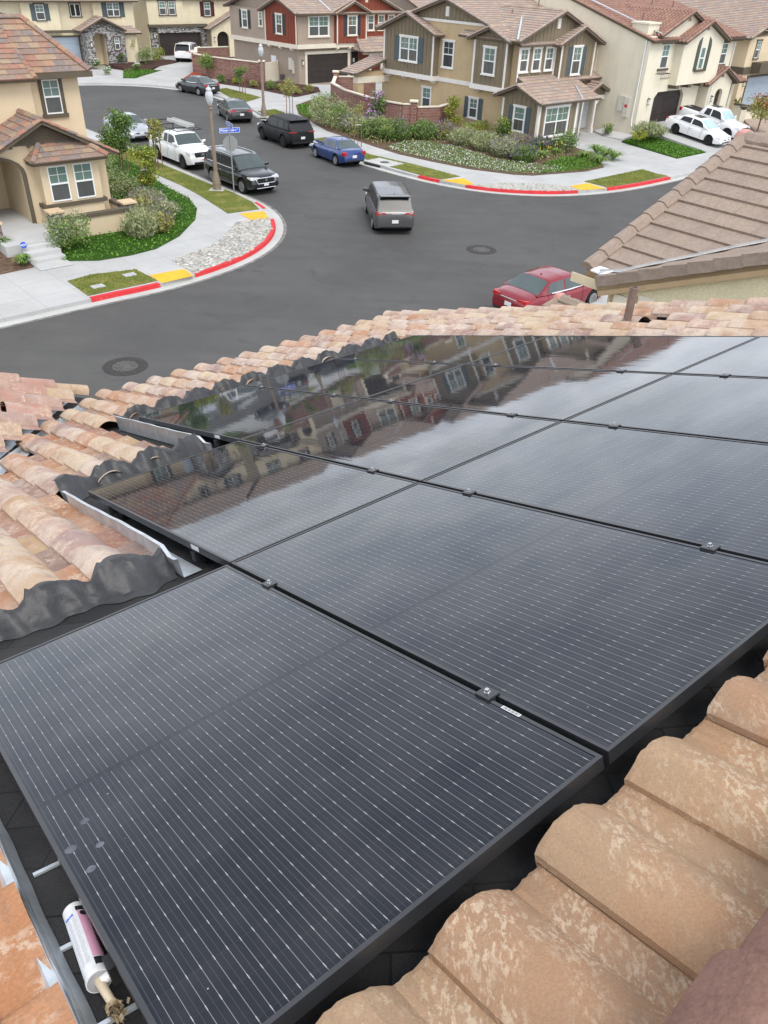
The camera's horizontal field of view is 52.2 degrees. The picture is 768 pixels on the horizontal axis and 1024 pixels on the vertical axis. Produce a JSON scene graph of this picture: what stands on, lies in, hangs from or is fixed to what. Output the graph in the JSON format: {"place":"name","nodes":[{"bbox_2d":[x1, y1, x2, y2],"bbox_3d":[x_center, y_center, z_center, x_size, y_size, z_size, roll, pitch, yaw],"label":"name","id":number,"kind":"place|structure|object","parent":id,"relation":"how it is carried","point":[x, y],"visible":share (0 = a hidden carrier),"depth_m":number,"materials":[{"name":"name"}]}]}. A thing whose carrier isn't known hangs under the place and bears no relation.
{"place":"outdoors","nodes":[
{"label":"outdoors","id":0,"kind":"place"},
{"bbox_2d":[109,59,179,72],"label":"bed","id":1,"kind":"object","parent":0,"point":[153,64],"visible":0.48,"depth_m":84.03,"materials":[{"name":"brown soil"}]},
{"bbox_2d":[137,56,192,81],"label":"drive","id":2,"kind":"structure","parent":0,"point":[178,71],"depth_m":81.53,"materials":[{"name":"concrete"}]},
{"bbox_2d":[174,42,199,61],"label":"parked suv","id":3,"kind":"object","parent":2,"relation":"on","point":[182,50],"visible":0.7,"depth_m":86.44,"materials":[{"name":"paint"}]},
{"bbox_2d":[0,85,681,399],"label":"road","id":4,"kind":"structure","parent":0,"point":[333,260],"depth_m":34.18,"materials":[{"name":"grey asphalt"}]},
{"bbox_2d":[102,357,147,375],"bbox_3d":[-8.213,-4.627,24.857,1.400,0.018,1.400,2,35,0],"label":"manhole","id":5,"kind":"object","parent":4,"relation":"on","point":[125,366],"visible":1,"depth_m":24.83,"materials":[{"name":"metal"}]},
{"bbox_2d":[90,282,160,301],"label":"red kerb","id":6,"kind":"structure","parent":4,"relation":"on","point":[113,294],"depth_m":29.88,"materials":[{"name":"paint"}]},
{"bbox_2d":[102,112,151,139],"bbox_3d":[-17.833,-26.853,54.384,2.150,1.541,4.802,-23,43,-31],"label":"parked car","id":7,"kind":"object","parent":4,"relation":"on","point":[140,131],"visible":0.41,"depth_m":53.38,"materials":[{"name":"paint"}]},
{"bbox_2d":[148,118,208,168],"bbox_3d":[-12.506,-22.644,48.258,2.220,2.134,5.452,-24,43,-32],"label":"pickup truck","id":8,"kind":"object","parent":4,"relation":"on","point":[186,148],"visible":0.73,"depth_m":47.26,"materials":[{"name":"paint"}]},
{"bbox_2d":[175,75,219,95],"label":"parked car","id":9,"kind":"object","parent":4,"relation":"on","point":[198,84],"visible":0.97,"depth_m":70.85,"materials":[{"name":"paint"}]},
{"bbox_2d":[217,98,252,121],"bbox_3d":[-11.777,-31.726,61.608,2.190,1.540,4.952,-12,38,-19],"label":"parked car","id":10,"kind":"object","parent":4,"relation":"on","point":[233,109],"visible":1,"depth_m":60.15,"materials":[{"name":"paint"}]},
{"bbox_2d":[194,219,275,276],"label":"red kerb","id":11,"kind":"structure","parent":4,"relation":"on","point":[265,242],"depth_m":33.80,"materials":[{"name":"paint"}]},
{"bbox_2d":[202,145,278,193],"bbox_3d":[-8.040,-19.216,43.926,2.310,1.865,5.118,-26,44,-33],"label":"parked suv","id":12,"kind":"object","parent":4,"relation":"on","point":[251,172],"visible":0.84,"depth_m":42.99,"materials":[{"name":"paint"}]},
{"bbox_2d":[257,113,314,147],"bbox_3d":[-6.889,-26.615,54.418,2.360,1.865,5.002,-21,41,-29],"label":"parked suv","id":13,"kind":"object","parent":4,"relation":"on","point":[286,129],"visible":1,"depth_m":53.06,"materials":[{"name":"paint"}]},
{"bbox_2d":[310,136,365,165],"bbox_3d":[-3.024,-23.301,50.276,2.050,1.522,4.502,-19,41,-27],"label":"parked car","id":14,"kind":"object","parent":4,"relation":"on","point":[338,150],"visible":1,"depth_m":49.18,"materials":[{"name":"paint"}]},
{"bbox_2d":[0,85,682,328],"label":"gutter dirt","id":15,"kind":"structure","parent":4,"relation":"on","point":[282,236],"depth_m":37.84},
{"bbox_2d":[0,85,687,326],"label":"gutter","id":16,"kind":"object","parent":4,"relation":"on","point":[273,242],"visible":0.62,"depth_m":35.18,"materials":[{"name":"concrete"}]},
{"bbox_2d":[363,181,413,230],"bbox_3d":[0.227,-15.393,39.049,2.310,1.844,5.132,-3,36,-7],"label":"minivan","id":17,"kind":"object","parent":4,"relation":"on","point":[388,205],"visible":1,"depth_m":37.13,"materials":[{"name":"paint"}]},
{"bbox_2d":[465,185,577,193],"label":"red kerb","id":18,"kind":"structure","parent":4,"relation":"on","point":[520,191],"depth_m":45.24,"materials":[{"name":"paint"}]},
{"bbox_2d":[492,265,600,307],"bbox_3d":[6.418,-8.531,29.994,4.912,1.561,2.160,-24,43,-32],"label":"parked car","id":19,"kind":"object","parent":4,"relation":"on","point":[540,286],"visible":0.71,"depth_m":28.98,"materials":[{"name":"paint"}]},
{"bbox_2d":[0,297,767,1023],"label":"clay tile house","id":20,"kind":"structure","parent":0,"point":[628,885],"depth_m":1.67,"materials":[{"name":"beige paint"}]},
{"bbox_2d":[63,901,130,1023],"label":"sealant cartridge","id":21,"kind":"object","parent":20,"relation":"on","point":[86,945],"visible":0.87,"depth_m":1.58,"materials":[{"name":"white plastic"}]},
{"bbox_2d":[139,385,359,441],"bbox_3d":[-1.118,-0.814,6.257,1.059,0.075,1.875,-24,24,-32],"label":"solar panel","id":22,"kind":"object","parent":20,"relation":"attached to","point":[237,414],"visible":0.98,"depth_m":6.10,"materials":[{"name":"black glass"}]},
{"bbox_2d":[88,441,417,566],"bbox_3d":[-0.789,-0.122,4.242,1.059,0.075,1.875,-24,24,-32],"label":"solar panel","id":23,"kind":"object","parent":20,"relation":"attached to","point":[227,504],"visible":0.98,"depth_m":4.03,"materials":[{"name":"black glass"}]},
{"bbox_2d":[0,565,603,1023],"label":"solar panel","id":24,"kind":"object","parent":20,"relation":"attached to","point":[250,799],"visible":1,"depth_m":1.84,"materials":[{"name":"black glass"}]},
{"bbox_2d":[245,357,463,398],"bbox_3d":[-0.304,-1.172,6.810,1.059,0.075,1.875,-24,24,-32],"label":"solar panel","id":25,"kind":"object","parent":20,"relation":"attached to","point":[356,378],"visible":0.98,"depth_m":6.67,"materials":[{"name":"black glass"}]},
{"bbox_2d":[241,399,560,482],"bbox_3d":[0.024,-0.481,4.795,1.058,0.075,1.875,-24,24,-32],"label":"solar panel","id":26,"kind":"object","parent":20,"relation":"attached to","point":[416,443],"visible":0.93,"depth_m":4.61,"materials":[{"name":"black glass"}]},
{"bbox_2d":[337,335,547,364],"bbox_3d":[0.496,-1.526,7.354,1.027,0.039,1.875,-24,24,-32],"label":"solar panel","id":27,"kind":"object","parent":20,"relation":"attached to","point":[456,349],"visible":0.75,"depth_m":7.24,"materials":[{"name":"black glass"}]},
{"bbox_2d":[231,482,767,763],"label":"solar panel","id":28,"kind":"object","parent":20,"relation":"attached to","point":[610,644],"visible":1,"depth_m":2.47,"materials":[{"name":"black glass"}]},
{"bbox_2d":[364,363,670,420],"bbox_3d":[0.837,-0.839,5.348,1.058,0.075,1.875,-24,24,-32],"label":"solar panel","id":29,"kind":"object","parent":20,"relation":"attached to","point":[550,394],"visible":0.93,"depth_m":5.18,"materials":[{"name":"black glass"}]},
{"bbox_2d":[422,421,767,561],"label":"solar panel","id":30,"kind":"object","parent":20,"relation":"attached to","point":[698,491],"visible":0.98,"depth_m":3.33,"materials":[{"name":"black glass"}]},
{"bbox_2d":[467,336,758,373],"bbox_3d":[1.637,-1.193,5.892,1.027,0.038,1.875,-24,24,-32],"label":"solar panel","id":31,"kind":"object","parent":20,"relation":"attached to","point":[662,354],"visible":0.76,"depth_m":5.74,"materials":[{"name":"black glass"}]},
{"bbox_2d":[621,286,638,321],"bbox_3d":[2.197,-1.814,7.009,0.260,0.407,0.260,2,35,0],"label":"vent pipe","id":32,"kind":"object","parent":20,"relation":"on","point":[631,301],"visible":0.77,"depth_m":6.95,"materials":[{"name":"brown"}]},
{"bbox_2d":[564,372,767,443],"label":"solar panel","id":33,"kind":"object","parent":20,"relation":"attached to","point":[724,406],"visible":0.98,"depth_m":4.17,"materials":[{"name":"black glass"}]},
{"bbox_2d":[675,336,767,377],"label":"solar panel","id":34,"kind":"object","parent":20,"relation":"attached to","point":[749,358],"visible":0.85,"depth_m":4.88,"materials":[{"name":"black glass"}]},
{"bbox_2d":[0,30,767,322],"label":"pavement","id":35,"kind":"structure","parent":0,"point":[29,292],"depth_m":43.05,"materials":[{"name":"concrete"}]},
{"bbox_2d":[0,252,33,274],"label":"front bed","id":36,"kind":"object","parent":35,"relation":"on","point":[7,265],"visible":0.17,"depth_m":31.59,"materials":[{"name":"soil"}]},
{"bbox_2d":[21,241,73,270],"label":"front steps","id":37,"kind":"structure","parent":35,"relation":"on","point":[45,255],"depth_m":32.26,"materials":[{"name":"concrete"}]},
{"bbox_2d":[0,12,118,257],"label":"arched porch house","id":38,"kind":"structure","parent":35,"relation":"on","point":[52,155],"depth_m":34.41,"materials":[{"name":"beige paint"}]},
{"bbox_2d":[37,78,68,118],"bbox_3d":[-15.111,-18.950,35.704,1.190,1.760,0.100,-25,44,-33],"label":"window","id":39,"kind":"structure","parent":38,"relation":"in","point":[51,92],"depth_m":35.77,"materials":[{"name":"white plastic"}]},
{"bbox_2d":[46,165,71,201],"bbox_3d":[-14.155,-14.325,34.163,0.850,1.450,0.045,-25,44,-33],"label":"window","id":40,"kind":"structure","parent":38,"relation":"in","point":[57,175],"depth_m":34.16,"materials":[{"name":"white plastic"}]},
{"bbox_2d":[72,162,95,198],"bbox_3d":[-13.306,-14.723,34.774,0.850,1.450,0.045,-25,44,-33],"label":"window","id":41,"kind":"structure","parent":38,"relation":"in","point":[82,172],"depth_m":34.77,"materials":[{"name":"white plastic"}]},
{"bbox_2d":[0,0,141,66],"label":"stone entry house","id":42,"kind":"structure","parent":35,"relation":"on","point":[87,31],"depth_m":81.08,"materials":[{"name":"yellow paint"}]},
{"bbox_2d":[53,37,81,59],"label":"garage door","id":43,"kind":"structure","parent":42,"relation":"in","point":[71,43],"depth_m":81.38,"materials":[{"name":"metal"}]},
{"bbox_2d":[68,268,157,295],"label":"parkway turf","id":44,"kind":"structure","parent":35,"relation":"on","point":[86,287],"depth_m":30.65,"materials":[{"name":"green plant"}]},
{"bbox_2d":[60,153,196,260],"bbox_3d":[-15.296,-17.655,42.233,7.620,0.407,24.471,-15,39,-23],"label":"ground cover","id":45,"kind":"object","parent":35,"relation":"on","point":[169,193],"visible":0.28,"depth_m":35.99,"materials":[{"name":"green plant"}]},
{"bbox_2d":[42,208,92,251],"bbox_3d":[-13.367,-11.985,33.104,2.052,1.568,1.837,-3,36,-7],"label":"shrub","id":46,"kind":"object","parent":45,"relation":"on","point":[70,237],"visible":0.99,"depth_m":32.93,"materials":[{"name":"green plant"}]},
{"bbox_2d":[65,197,128,238],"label":"patio wall","id":47,"kind":"structure","parent":45,"relation":"on","point":[104,221],"depth_m":34.89,"materials":[{"name":"beige paint"}]},
{"bbox_2d":[95,107,137,171],"bbox_3d":[-14.967,-20.921,44.175,2.006,3.264,2.187,22,40,25],"label":"street tree","id":48,"kind":"object","parent":45,"relation":"on","point":[119,120],"visible":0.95,"depth_m":43.64,"materials":[{"name":"green plant"}]},
{"bbox_2d":[109,170,144,198],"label":"shrub","id":49,"kind":"object","parent":45,"relation":"on","point":[121,182],"visible":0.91,"depth_m":39.80,"materials":[{"name":"green plant"}]},
{"bbox_2d":[116,206,158,238],"bbox_3d":[-10.905,-13.022,34.943,1.913,1.354,1.976,2,35,0],"label":"shrub","id":50,"kind":"object","parent":45,"relation":"on","point":[135,223],"visible":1,"depth_m":34.71,"materials":[{"name":"green plant"}]},
{"bbox_2d":[127,143,160,189],"bbox_3d":[-12.043,-17.287,39.678,1.596,2.645,1.320,2,35,0],"label":"shrub","id":51,"kind":"object","parent":45,"relation":"on","point":[146,156],"visible":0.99,"depth_m":39.23,"materials":[{"name":"green plant"}]},
{"bbox_2d":[146,208,174,232],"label":"shrub","id":52,"kind":"object","parent":45,"relation":"on","point":[165,224],"visible":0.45,"depth_m":35.70,"materials":[{"name":"green plant"}]},
{"bbox_2d":[142,197,180,217],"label":"shrub","id":53,"kind":"object","parent":45,"relation":"on","point":[171,208],"visible":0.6,"depth_m":37.14,"materials":[{"name":"green plant"}]},
{"bbox_2d":[150,269,192,282],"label":"yellow ramp","id":54,"kind":"structure","parent":35,"relation":"on","point":[163,277],"depth_m":31.40,"materials":[{"name":"paint"}]},
{"bbox_2d":[97,140,258,212],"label":"parkway turf","id":55,"kind":"structure","parent":35,"relation":"on","point":[214,196],"depth_m":42.54,"materials":[{"name":"green plant"}]},
{"bbox_2d":[146,118,165,168],"bbox_3d":[-13.235,-21.445,45.622,1.116,2.722,1.255,2,35,0],"label":"street tree","id":56,"kind":"object","parent":55,"relation":"on","point":[154,125],"visible":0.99,"depth_m":45.14,"materials":[{"name":"green plant"}]},
{"bbox_2d":[205,85,224,190],"bbox_3d":[-9.049,-19.697,41.420,0.800,5.100,0.640,2,35,0],"label":"street lamp","id":57,"kind":"object","parent":55,"relation":"on","point":[216,183],"visible":1,"depth_m":41.56,"materials":[{"name":"metal"}]},
{"bbox_2d":[219,121,239,193],"bbox_3d":[-8.024,-18.603,41.245,0.825,3.550,0.700,10,36,11],"label":"stop sign","id":58,"kind":"object","parent":55,"relation":"on","point":[230,143],"visible":1,"depth_m":40.76,"materials":[{"name":"metal"}]},
{"bbox_2d":[132,0,234,59],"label":"dark garage house","id":59,"kind":"structure","parent":35,"relation":"on","point":[166,25],"depth_m":90.83,"materials":[{"name":"yellow paint"}]},
{"bbox_2d":[159,32,200,55],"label":"garage door","id":60,"kind":"structure","parent":59,"relation":"in","point":[168,41],"depth_m":91.23,"materials":[{"name":"metal"}]},
{"bbox_2d":[172,219,270,271],"bbox_3d":[-6.862,-12.126,35.240,2.481,0.001,8.664,11,36,12],"label":"cobbled corner","id":61,"kind":"object","parent":35,"relation":"on","point":[229,245],"visible":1,"depth_m":34.85,"materials":[{"name":"grey stone"}]},
{"bbox_2d":[190,51,265,82],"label":"brick wall","id":62,"kind":"structure","parent":35,"relation":"on","point":[224,66],"depth_m":77.83,"materials":[{"name":"red brick"}]},
{"bbox_2d":[218,79,318,96],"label":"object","id":63,"kind":"object","parent":35,"relation":"on","point":[272,90],"visible":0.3,"depth_m":75.03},
{"bbox_2d":[222,0,404,84],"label":"barn red house","id":64,"kind":"structure","parent":35,"relation":"on","point":[311,42],"depth_m":77.17,"materials":[{"name":"beige paint"}]},
{"bbox_2d":[308,15,329,37],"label":"window","id":65,"kind":"structure","parent":64,"relation":"in","point":[318,26],"depth_m":75.18,"materials":[{"name":"white plastic"}]},
{"bbox_2d":[307,53,347,83],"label":"garage door","id":66,"kind":"structure","parent":64,"relation":"in","point":[320,67],"depth_m":77.92,"materials":[{"name":"metal"}]},
{"bbox_2d":[332,70,375,96],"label":"brick wall","id":67,"kind":"structure","parent":35,"relation":"on","point":[346,82],"depth_m":70.78,"materials":[{"name":"red brick"}]},
{"bbox_2d":[330,82,417,125],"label":"brick wall","id":68,"kind":"structure","parent":35,"relation":"on","point":[407,111],"depth_m":60.17,"materials":[{"name":"red brick"}]},
{"bbox_2d":[173,182,578,272],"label":"river stones","id":69,"kind":"object","parent":35,"relation":"on","point":[516,186],"visible":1,"depth_m":36.09,"materials":[{"name":"grey stone"}]},
{"bbox_2d":[315,137,457,178],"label":"parkway turf","id":70,"kind":"structure","parent":35,"relation":"on","point":[409,165],"depth_m":48.66,"materials":[{"name":"green plant"}]},
{"bbox_2d":[416,103,451,124],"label":"brick wall","id":71,"kind":"structure","parent":35,"relation":"on","point":[434,113],"depth_m":59.01,"materials":[{"name":"red brick"}]},
{"bbox_2d":[296,96,603,174],"bbox_3d":[2.148,-28.409,58.438,30.885,0.300,13.972,26,42,29],"label":"planting bed","id":72,"kind":"object","parent":35,"relation":"on","point":[384,145],"visible":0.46,"depth_m":52.96,"materials":[{"name":"green plant"}]},
{"bbox_2d":[307,91,341,125],"bbox_3d":[-4.214,-30.554,59.145,3.061,2.421,2.806,-10,37,-17],"label":"shrub","id":73,"kind":"object","parent":72,"relation":"on","point":[320,111],"visible":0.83,"depth_m":59.05,"materials":[{"name":"green plant"}]},
{"bbox_2d":[325,98,357,129],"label":"shrub","id":74,"kind":"object","parent":72,"relation":"on","point":[342,111],"visible":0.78,"depth_m":57.81,"materials":[{"name":"green plant"}]},
{"bbox_2d":[363,89,388,119],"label":"shrub","id":75,"kind":"object","parent":72,"relation":"on","point":[378,100],"visible":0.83,"depth_m":59.11,"materials":[{"name":"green plant"}]},
{"bbox_2d":[372,115,399,139],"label":"shrub","id":76,"kind":"object","parent":72,"relation":"on","point":[387,126],"visible":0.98,"depth_m":54.85,"materials":[{"name":"green plant"}]},
{"bbox_2d":[381,115,416,140],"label":"shrub","id":77,"kind":"object","parent":72,"relation":"on","point":[403,131],"visible":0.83,"depth_m":55.15,"materials":[{"name":"green plant"}]},
{"bbox_2d":[409,117,439,139],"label":"shrub","id":78,"kind":"object","parent":72,"relation":"on","point":[423,130],"visible":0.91,"depth_m":55.65,"materials":[{"name":"green plant"}]},
{"bbox_2d":[331,115,572,160],"bbox_3d":[4.183,-26.784,55.978,19.188,0.696,7.412,16,38,18],"label":"ground cover","id":79,"kind":"object","parent":72,"relation":"on","point":[375,136],"visible":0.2,"depth_m":55.24,"materials":[{"name":"green plant"}]},
{"bbox_2d":[443,95,462,124],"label":"shrub","id":80,"kind":"object","parent":72,"relation":"on","point":[455,103],"visible":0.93,"depth_m":58.78,"materials":[{"name":"green plant"}]},
{"bbox_2d":[445,125,478,145],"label":"shrub","id":81,"kind":"object","parent":72,"relation":"on","point":[460,136],"visible":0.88,"depth_m":54.45,"materials":[{"name":"green plant"}]},
{"bbox_2d":[387,140,563,173],"bbox_3d":[5.656,-23.353,51.544,12.383,0.315,4.467,25,41,29],"label":"ground cover","id":82,"kind":"object","parent":72,"relation":"on","point":[458,159],"visible":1,"depth_m":51.31,"materials":[{"name":"green plant"}]},
{"bbox_2d":[467,129,503,151],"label":"shrub","id":83,"kind":"object","parent":72,"relation":"on","point":[480,142],"visible":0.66,"depth_m":53.10,"materials":[{"name":"green plant"}]},
{"bbox_2d":[486,134,522,157],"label":"shrub","id":84,"kind":"object","parent":72,"relation":"on","point":[498,147],"visible":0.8,"depth_m":51.63,"materials":[{"name":"grey plant"}]},
{"bbox_2d":[507,141,540,161],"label":"shrub","id":85,"kind":"object","parent":72,"relation":"on","point":[525,152],"visible":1,"depth_m":50.75,"materials":[{"name":"green plant"}]},
{"bbox_2d":[551,128,579,151],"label":"shrub","id":86,"kind":"object","parent":72,"relation":"on","point":[567,141],"visible":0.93,"depth_m":53.16,"materials":[{"name":"green plant"}]},
{"bbox_2d":[537,155,600,173],"bbox_3d":[11.498,-22.547,50.736,5.753,0.362,2.958,-14,38,-22],"label":"ground cover","id":87,"kind":"object","parent":72,"relation":"on","point":[580,163],"visible":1,"depth_m":50.90,"materials":[{"name":"green plant"}]},
{"bbox_2d":[339,0,610,141],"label":"board and batten house","id":88,"kind":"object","parent":35,"relation":"on","point":[526,66],"visible":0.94,"depth_m":57.58,"materials":[{"name":"beige paint"}]},
{"bbox_2d":[398,34,418,63],"bbox_3d":[1.907,-36.085,61.039,0.100,1.825,2.200,-26,44,-34],"label":"window","id":89,"kind":"structure","parent":88,"relation":"in","point":[403,55],"depth_m":61.07,"materials":[{"name":"white plastic"}]},
{"bbox_2d":[440,39,455,69],"bbox_3d":[4.825,-34.578,59.176,0.100,1.925,1.350,-26,44,-34],"label":"window","id":90,"kind":"structure","parent":88,"relation":"in","point":[448,47],"depth_m":59.19,"materials":[{"name":"white plastic"}]},
{"bbox_2d":[480,45,497,76],"bbox_3d":[7.496,-32.259,56.024,0.100,1.875,1.350,-26,44,-34],"label":"window","id":91,"kind":"structure","parent":88,"relation":"in","point":[486,48],"depth_m":56.04,"materials":[{"name":"white plastic"}]},
{"bbox_2d":[511,104,526,132],"bbox_3d":[9.606,-28.060,55.938,0.100,1.775,1.250,-26,44,-34],"label":"window","id":92,"kind":"structure","parent":88,"relation":"in","point":[522,112],"depth_m":55.93,"materials":[{"name":"white plastic"}]},
{"bbox_2d":[542,103,571,137],"bbox_3d":[12.351,-27.981,56.076,2.900,2.075,0.100,-26,44,-34],"label":"window","id":93,"kind":"structure","parent":88,"relation":"in","point":[567,106],"depth_m":56.01,"materials":[{"name":"white plastic"}]},
{"bbox_2d":[585,169,665,186],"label":"parkway turf","id":94,"kind":"structure","parent":35,"relation":"on","point":[648,177],"depth_m":48.62,"materials":[{"name":"green plant"}]},
{"bbox_2d":[533,0,747,133],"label":"mission house","id":95,"kind":"structure","parent":35,"relation":"on","point":[659,60],"depth_m":59.52,"materials":[{"name":"beige paint"}]},
{"bbox_2d":[650,90,679,121],"bbox_3d":[21.950,-31.869,61.497,4.200,2.200,0.056,-26,44,-34],"label":"garage door","id":96,"kind":"structure","parent":95,"relation":"in","point":[665,103],"depth_m":61.55,"materials":[{"name":"brown metal"}]},
{"bbox_2d":[675,0,767,110],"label":"taupe roof house","id":97,"kind":"structure","parent":35,"relation":"on","point":[749,19],"depth_m":69.68,"materials":[{"name":"beige paint"}]},
{"bbox_2d":[742,76,767,104],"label":"garage door","id":98,"kind":"structure","parent":97,"relation":"in","point":[754,84],"depth_m":71.14,"materials":[{"name":"blue metal"}]},
{"bbox_2d":[542,129,767,315],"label":"taupe tiled house","id":99,"kind":"structure","parent":0,"point":[700,233],"depth_m":11.46,"materials":[{"name":"beige tile"}]},
{"bbox_2d":[625,137,703,157],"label":"lawn","id":100,"kind":"structure","parent":0,"point":[683,152],"depth_m":56.80,"materials":[{"name":"green plant"}]},
{"bbox_2d":[630,119,671,137],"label":"shrub","id":101,"kind":"object","parent":100,"relation":"on","point":[653,129],"visible":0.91,"depth_m":57.55,"materials":[{"name":"green plant"}]},
{"bbox_2d":[654,121,731,151],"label":"white house drive","id":102,"kind":"structure","parent":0,"point":[687,140],"depth_m":58.39,"materials":[{"name":"concrete"}]},
{"bbox_2d":[665,113,730,145],"bbox_3d":[23.609,-28.815,58.753,2.170,1.540,4.932,-26,51,-34],"label":"parked car","id":103,"kind":"object","parent":102,"relation":"on","point":[708,131],"visible":1,"depth_m":58.12,"materials":[{"name":"paint"}]},
{"bbox_2d":[678,105,749,138],"bbox_3d":[25.583,-30.371,60.657,2.220,1.891,5.452,-26,51,-34],"label":"pickup truck","id":104,"kind":"object","parent":102,"relation":"on","point":[727,121],"visible":0.48,"depth_m":59.72,"materials":[{"name":"paint"}]},
{"bbox_2d":[744,116,767,134],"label":"gravel yard","id":105,"kind":"structure","parent":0,"point":[753,123],"depth_m":64.04,"materials":[{"name":"beige gravel"}]},
{"bbox_2d":[745,92,767,131],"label":"street tree","id":106,"kind":"object","parent":105,"relation":"on","point":[760,105],"visible":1,"depth_m":60.64,"materials":[{"name":"green plant"}]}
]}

